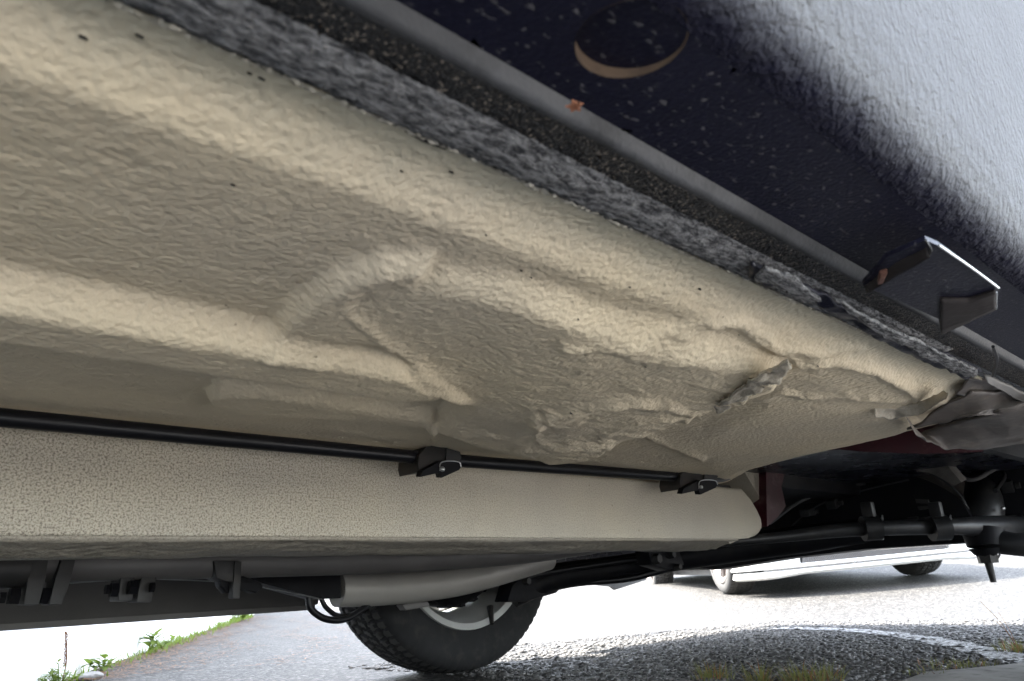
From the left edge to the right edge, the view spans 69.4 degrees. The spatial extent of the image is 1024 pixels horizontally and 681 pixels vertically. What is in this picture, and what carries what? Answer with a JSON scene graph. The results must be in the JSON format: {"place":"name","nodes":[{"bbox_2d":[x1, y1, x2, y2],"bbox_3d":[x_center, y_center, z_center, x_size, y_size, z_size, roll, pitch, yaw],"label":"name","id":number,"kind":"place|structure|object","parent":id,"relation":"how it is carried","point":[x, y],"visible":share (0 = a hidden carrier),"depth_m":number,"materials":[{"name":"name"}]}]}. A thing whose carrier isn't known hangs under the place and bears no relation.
{"place":"outdoors","nodes":[
{"label":"outdoors","id":0,"kind":"place"},
{"bbox_2d":[73,550,1023,680],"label":"road","id":1,"kind":"structure","parent":0,"point":[957,589],"depth_m":4.26,"materials":[{"name":"grey asphalt"}]},
{"bbox_2d":[45,658,73,680],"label":"weed","id":2,"kind":"object","parent":1,"relation":"on","point":[51,672],"visible":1,"depth_m":2.41,"materials":[{"name":"green plant"}]},
{"bbox_2d":[38,632,82,680],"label":"weed","id":3,"kind":"object","parent":1,"relation":"on","point":[65,662],"visible":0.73,"depth_m":2.46,"materials":[{"name":"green plant"}]},
{"bbox_2d":[78,673,101,680],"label":"stone","id":4,"kind":"object","parent":1,"relation":"on","point":[91,676],"visible":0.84,"depth_m":2.59,"materials":[{"name":"white stone"}]},
{"bbox_2d":[80,654,123,671],"bbox_3d":[-1.593,1.258,2.879,0.151,0.071,0.106,4,-20,-21],"label":"weed","id":5,"kind":"object","parent":1,"relation":"on","point":[91,661],"visible":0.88,"depth_m":2.87,"materials":[{"name":"green plant"}]},
{"bbox_2d":[45,614,252,680],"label":"grass","id":6,"kind":"structure","parent":1,"relation":"on","point":[235,619],"depth_m":4.62,"materials":[{"name":"green plant"}]},
{"bbox_2d":[0,614,253,680],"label":"white wall","id":7,"kind":"structure","parent":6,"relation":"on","point":[30,654],"depth_m":2.78,"materials":[{"name":"paint"}]},
{"bbox_2d":[139,628,168,650],"bbox_3d":[-1.883,1.576,3.879,0.163,0.127,0.172,14,-25,-41],"label":"weed","id":8,"kind":"object","parent":1,"relation":"on","point":[151,641],"visible":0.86,"depth_m":3.88,"materials":[{"name":"green plant"}]},
{"bbox_2d":[151,634,184,648],"bbox_3d":[-1.979,1.723,4.225,0.179,0.078,0.172,0,-19,-9],"label":"weed","id":9,"kind":"object","parent":1,"relation":"on","point":[166,641],"visible":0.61,"depth_m":4.25,"materials":[{"name":"green plant"}]},
{"bbox_2d":[67,611,358,680],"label":"pine litter","id":10,"kind":"object","parent":1,"relation":"on","point":[125,669],"visible":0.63,"depth_m":3.68,"materials":[{"name":"plant"}]},
{"bbox_2d":[0,0,1023,673],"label":"parked car","id":11,"kind":"object","parent":1,"relation":"on","point":[388,328],"visible":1,"depth_m":0.51,"materials":[{"name":"beige paint"}]},
{"bbox_2d":[565,99,582,111],"bbox_3d":[0.027,-0.101,0.317,0.009,0.001,0.007,14,-25,-41],"label":"leaf scrap","id":12,"kind":"object","parent":11,"relation":"attached to","point":[574,105],"visible":1,"depth_m":0.32,"materials":[{"name":"brown plant"}]},
{"bbox_2d":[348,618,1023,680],"bbox_3d":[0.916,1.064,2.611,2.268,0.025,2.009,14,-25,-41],"label":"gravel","id":13,"kind":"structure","parent":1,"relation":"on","point":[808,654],"depth_m":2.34,"materials":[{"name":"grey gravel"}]},
{"bbox_2d":[686,660,746,680],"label":"grass tuft","id":14,"kind":"object","parent":13,"relation":"on","point":[706,674],"visible":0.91,"depth_m":1.76,"materials":[{"name":"plant"}]},
{"bbox_2d":[772,658,851,680],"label":"grass tuft","id":15,"kind":"object","parent":13,"relation":"on","point":[820,677],"visible":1,"depth_m":1.64,"materials":[{"name":"plant"}]},
{"bbox_2d":[898,665,945,674],"bbox_3d":[0.932,0.745,1.665,0.118,0.022,0.113,-8,-19,14],"label":"grass tuft","id":16,"kind":"object","parent":13,"relation":"on","point":[943,669],"visible":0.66,"depth_m":1.67,"materials":[{"name":"plant"}]},
{"bbox_2d":[917,655,997,669],"bbox_3d":[1.057,0.767,1.761,0.179,0.026,0.187,14,-25,-41],"label":"grass tuft","id":17,"kind":"object","parent":13,"relation":"on","point":[965,665],"visible":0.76,"depth_m":1.76,"materials":[{"name":"plant"}]},
{"bbox_2d":[981,602,1023,652],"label":"grass tuft","id":18,"kind":"object","parent":13,"relation":"on","point":[1017,648],"visible":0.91,"depth_m":2.00,"materials":[{"name":"plant"}]},
{"bbox_2d":[734,659,781,680],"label":"grass tuft","id":19,"kind":"object","parent":1,"relation":"on","point":[763,677],"visible":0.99,"depth_m":1.69,"materials":[{"name":"plant"}]},
{"bbox_2d":[646,544,976,593],"bbox_3d":[2.474,1.757,7.636,1.841,1.462,4.735,-4,-18,-4],"label":"white car","id":20,"kind":"object","parent":1,"relation":"on","point":[918,560],"visible":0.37,"depth_m":5.30,"materials":[{"name":"paint"}]},
{"bbox_2d":[770,627,1023,662],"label":"road line","id":21,"kind":"object","parent":1,"relation":"on","point":[999,654],"visible":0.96,"depth_m":2.25,"materials":[{"name":"white paint"}]},
{"bbox_2d":[902,663,1023,680],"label":"pavement","id":22,"kind":"structure","parent":0,"point":[1011,672],"depth_m":1.59,"materials":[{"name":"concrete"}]}
]}

